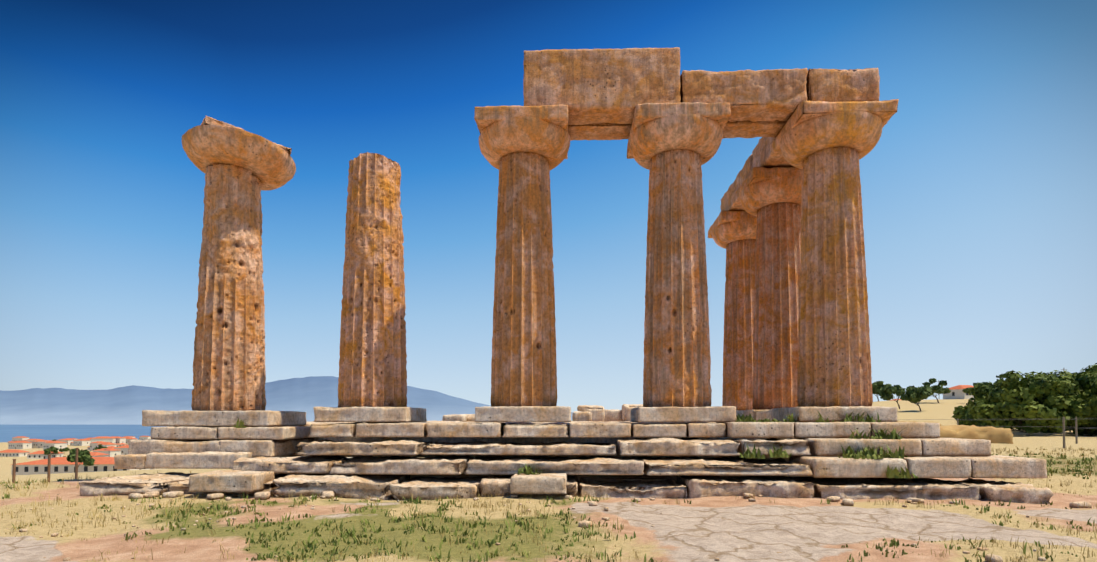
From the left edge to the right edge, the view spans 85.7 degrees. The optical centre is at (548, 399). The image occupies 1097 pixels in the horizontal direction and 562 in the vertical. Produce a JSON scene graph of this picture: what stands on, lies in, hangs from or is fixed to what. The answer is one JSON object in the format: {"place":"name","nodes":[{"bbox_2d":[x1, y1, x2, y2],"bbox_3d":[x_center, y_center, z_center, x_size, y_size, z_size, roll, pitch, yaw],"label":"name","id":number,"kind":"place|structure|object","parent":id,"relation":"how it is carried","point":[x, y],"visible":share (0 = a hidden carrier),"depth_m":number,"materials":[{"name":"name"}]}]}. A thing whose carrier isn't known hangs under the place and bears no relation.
{"place":"outdoors","nodes":[
{"label":"outdoors","id":0,"kind":"place"},
{"bbox_2d":[0,425,166,441],"bbox_3d":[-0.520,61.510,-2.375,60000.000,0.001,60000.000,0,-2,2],"label":"sea","id":1,"kind":"structure","parent":0,"point":[42,432],"depth_m":3292.17,"materials":[{"name":"blue liquid"}]},
{"bbox_2d":[0,376,572,424],"bbox_3d":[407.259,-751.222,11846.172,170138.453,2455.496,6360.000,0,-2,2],"label":"mountain range","id":2,"kind":"structure","parent":0,"point":[126,405],"depth_m":10534.51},
{"bbox_2d":[0,399,1096,561],"bbox_3d":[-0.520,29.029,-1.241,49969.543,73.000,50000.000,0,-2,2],"label":"ground","id":3,"kind":"structure","parent":0,"point":[727,529],"depth_m":8.54,"materials":[{"name":"beige soil"}]},
{"bbox_2d":[12,448,78,482],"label":"fence posts","id":4,"kind":"object","parent":3,"relation":"on","point":[48,469],"visible":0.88,"depth_m":16.27,"materials":[{"name":"brown wood"}]},
{"bbox_2d":[43,446,58,457],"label":"town tree","id":5,"kind":"object","parent":3,"relation":"on","point":[53,449],"visible":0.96,"depth_m":362.02,"materials":[{"name":"green plant"}]},
{"bbox_2d":[59,447,69,451],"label":"town tree","id":6,"kind":"object","parent":3,"relation":"on","point":[66,449],"visible":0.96,"depth_m":422.23,"materials":[{"name":"green plant"}]},
{"bbox_2d":[67,448,94,466],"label":"town tree","id":7,"kind":"object","parent":3,"relation":"on","point":[85,457],"visible":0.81,"depth_m":142.78,"materials":[{"name":"green plant"}]},
{"bbox_2d":[94,444,106,449],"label":"town tree","id":8,"kind":"object","parent":3,"relation":"on","point":[100,446],"visible":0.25,"depth_m":403.57,"materials":[{"name":"green plant"}]},
{"bbox_2d":[0,389,973,474],"bbox_3d":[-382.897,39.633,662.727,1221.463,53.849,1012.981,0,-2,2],"label":"buildings","id":9,"kind":"structure","parent":3,"relation":"on","point":[959,394],"depth_m":362.45,"materials":[{"name":"beige paint"}]},
{"bbox_2d":[0,392,972,472],"bbox_3d":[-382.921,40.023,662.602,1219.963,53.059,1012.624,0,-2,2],"label":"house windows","id":10,"kind":"structure","parent":9,"relation":"in","point":[96,467],"depth_m":149.50,"materials":[{"name":"black glass"}]},
{"bbox_2d":[0,385,973,464],"bbox_3d":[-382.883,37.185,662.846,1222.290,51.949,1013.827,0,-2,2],"label":"building roofs","id":11,"kind":"structure","parent":9,"relation":"on","point":[98,460],"depth_m":355.25,"materials":[{"name":"tile"}]},
{"bbox_2d":[0,452,1096,561],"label":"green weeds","id":12,"kind":"object","parent":3,"relation":"on","point":[522,523],"visible":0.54,"depth_m":8.22,"materials":[{"name":"green plant"}]},
{"bbox_2d":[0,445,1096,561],"bbox_3d":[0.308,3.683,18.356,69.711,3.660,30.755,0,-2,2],"label":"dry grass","id":13,"kind":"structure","parent":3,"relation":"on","point":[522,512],"depth_m":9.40,"materials":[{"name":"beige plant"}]},
{"bbox_2d":[6,490,1091,561],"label":"loose stones","id":14,"kind":"object","parent":3,"relation":"on","point":[327,494],"visible":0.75,"depth_m":11.06,"materials":[{"name":"beige stone"}]},
{"bbox_2d":[79,421,1053,503],"bbox_3d":[0.079,1.540,19.788,19.839,1.693,16.937,0,-2,2],"label":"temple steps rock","id":15,"kind":"object","parent":3,"relation":"on","point":[382,468],"visible":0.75,"depth_m":12.47,"materials":[{"name":"stone"}]},
{"bbox_2d":[114,406,1046,477],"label":"temple ashlar steps","id":16,"kind":"structure","parent":15,"relation":"on","point":[184,439],"depth_m":14.06,"materials":[{"name":"stone"}]},
{"bbox_2d":[191,164,265,410],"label":"column","id":17,"kind":"structure","parent":16,"relation":"on","point":[229,371],"depth_m":15.09,"materials":[{"name":"stone"}]},
{"bbox_2d":[182,115,295,190],"bbox_3d":[-8.188,-6.394,15.784,2.712,0.979,2.660,-2,-3,39],"label":"capital","id":18,"kind":"object","parent":17,"relation":"on","point":[210,141],"visible":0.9,"depth_m":14.94,"materials":[{"name":"stone"}]},
{"bbox_2d":[338,152,406,406],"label":"column","id":19,"kind":"structure","parent":16,"relation":"on","point":[372,364],"depth_m":14.95,"materials":[{"name":"stone"}]},
{"bbox_2d":[491,151,556,406],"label":"column","id":20,"kind":"structure","parent":16,"relation":"on","point":[523,368],"depth_m":14.81,"materials":[{"name":"stone"}]},
{"bbox_2d":[474,104,569,169],"bbox_3d":[-0.630,-6.693,15.521,2.407,0.932,2.413,0,-2,2],"label":"capital","id":21,"kind":"object","parent":20,"relation":"on","point":[541,130],"visible":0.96,"depth_m":14.54,"materials":[{"name":"stone"}]},
{"bbox_2d":[523,47,879,210],"bbox_3d":[3.890,-7.802,18.841,8.760,1.566,8.667,0,-2,2],"label":"architrave","id":22,"kind":"object","parent":21,"relation":"on","point":[601,93],"visible":0.6,"depth_m":14.62,"materials":[{"name":"stone"}]},
{"bbox_2d":[442,404,642,421],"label":"rubble blocks","id":23,"kind":"structure","parent":16,"relation":"on","point":[594,413],"depth_m":33.17,"materials":[{"name":"stone"}]},
{"bbox_2d":[231,411,917,477],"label":"weeds","id":24,"kind":"object","parent":16,"relation":"on","point":[850,453],"visible":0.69,"depth_m":12.68,"materials":[{"name":"green plant"}]},
{"bbox_2d":[643,149,711,406],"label":"column","id":25,"kind":"structure","parent":16,"relation":"on","point":[677,365],"depth_m":14.68,"materials":[{"name":"stone"}]},
{"bbox_2d":[627,102,730,169],"bbox_3d":[3.290,-6.697,15.393,2.399,0.930,2.396,0,-2,2],"label":"capital","id":26,"kind":"object","parent":25,"relation":"on","point":[660,128],"visible":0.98,"depth_m":14.43,"materials":[{"name":"stone"}]},
{"bbox_2d":[736,409,771,420],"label":"stone block","id":27,"kind":"structure","parent":16,"relation":"on","point":[757,415],"depth_m":17.53,"materials":[{"name":"stone"}]},
{"bbox_2d":[722,239,755,409],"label":"column","id":28,"kind":"structure","parent":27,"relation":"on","point":[738,328],"depth_m":22.06,"materials":[{"name":"stone"}]},
{"bbox_2d":[708,210,756,248],"bbox_3d":[7.518,-6.442,22.726,2.407,0.933,2.410,0,-2,2],"label":"capital","id":29,"kind":"object","parent":28,"relation":"on","point":[726,228],"visible":0.62,"depth_m":21.82,"materials":[{"name":"stone"}]},
{"bbox_2d":[752,202,800,409],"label":"column","id":30,"kind":"structure","parent":27,"relation":"on","point":[776,295],"depth_m":18.31,"materials":[{"name":"stone"}]},
{"bbox_2d":[733,167,801,215],"bbox_3d":[7.393,-6.568,18.985,2.410,0.923,2.403,0,-2,2],"label":"capital","id":31,"kind":"object","parent":30,"relation":"on","point":[759,188],"visible":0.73,"depth_m":18.08,"materials":[{"name":"stone"}]},
{"bbox_2d":[797,146,872,406],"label":"column","id":32,"kind":"structure","parent":16,"relation":"on","point":[834,364],"depth_m":14.56,"materials":[{"name":"stone"}]},
{"bbox_2d":[770,99,898,168],"bbox_3d":[7.262,-6.700,15.253,2.398,0.927,2.394,0,-2,2],"label":"capital","id":33,"kind":"object","parent":32,"relation":"on","point":[809,128],"visible":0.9,"depth_m":14.35,"materials":[{"name":"stone"}]},
{"bbox_2d":[872,381,892,400],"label":"tree","id":34,"kind":"object","parent":3,"relation":"on","point":[877,386],"visible":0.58,"depth_m":204.62,"materials":[{"name":"green plant"}]},
{"bbox_2d":[878,385,905,408],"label":"tree","id":35,"kind":"object","parent":3,"relation":"on","point":[887,392],"visible":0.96,"depth_m":146.80,"materials":[{"name":"green plant"}]},
{"bbox_2d":[900,385,934,410],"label":"tree","id":36,"kind":"object","parent":3,"relation":"on","point":[913,394],"visible":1,"depth_m":136.13,"materials":[{"name":"green plant"}]},
{"bbox_2d":[922,378,950,402],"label":"tree","id":37,"kind":"object","parent":3,"relation":"on","point":[939,389],"visible":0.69,"depth_m":165.06,"materials":[{"name":"green plant"}]},
{"bbox_2d":[966,391,976,405],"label":"pine tree","id":38,"kind":"object","parent":3,"relation":"on","point":[972,393],"depth_m":104.20,"materials":[{"name":"green plant"}]},
{"bbox_2d":[951,381,1000,426],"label":"pine tree","id":39,"kind":"object","parent":3,"relation":"on","point":[962,415],"visible":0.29,"depth_m":79.63,"materials":[{"name":"green plant"}]},
{"bbox_2d":[963,382,992,393],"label":"tree","id":40,"kind":"object","parent":3,"relation":"on","point":[967,390],"visible":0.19,"depth_m":155.85,"materials":[{"name":"green plant"}]},
{"bbox_2d":[957,417,1077,447],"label":"fence posts","id":41,"kind":"object","parent":3,"relation":"on","point":[1076,435],"visible":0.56,"depth_m":39.43,"materials":[{"name":"brown wood"}]},
{"bbox_2d":[967,370,1084,435],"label":"pine tree","id":42,"kind":"object","parent":3,"relation":"on","point":[1011,403],"visible":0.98,"depth_m":59.19,"materials":[{"name":"green plant"}]},
{"bbox_2d":[1019,371,1079,380],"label":"pine tree","id":43,"kind":"object","parent":3,"relation":"on","point":[1039,373],"visible":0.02,"depth_m":91.40,"materials":[{"name":"green plant"}]},
{"bbox_2d":[1027,370,1092,432],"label":"pine tree","id":44,"kind":"object","parent":3,"relation":"on","point":[1061,373],"visible":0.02,"depth_m":68.63,"materials":[{"name":"green plant"}]},
{"bbox_2d":[1030,371,1096,435],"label":"pine tree","id":45,"kind":"object","parent":3,"relation":"on","point":[1085,380],"visible":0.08,"depth_m":62.63,"materials":[{"name":"green plant"}]},
{"bbox_2d":[1071,378,1096,434],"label":"pine tree","id":46,"kind":"object","parent":3,"relation":"on","point":[1086,413],"visible":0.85,"depth_m":57.42,"materials":[{"name":"green plant"}]},
{"bbox_2d":[1080,363,1096,372],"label":"pine tree","id":47,"kind":"object","parent":3,"relation":"on","point":[1093,368],"visible":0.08,"depth_m":103.58,"materials":[{"name":"green plant"}]},
{"bbox_2d":[0,0,1096,411],"label":"sky","id":48,"kind":"structure","parent":0,"point":[979,192],"materials":[{"name":"blue"}]},
{"bbox_2d":[898,421,1012,443],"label":"earth bank","id":49,"kind":"structure","parent":0,"point":[998,435],"depth_m":38.91,"materials":[{"name":"beige soil"}]},
{"bbox_2d":[916,418,1096,436],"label":"fence wires","id":50,"kind":"object","parent":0,"point":[1036,426],"visible":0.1,"depth_m":39.90,"materials":[{"name":"grey metal"}]}
]}

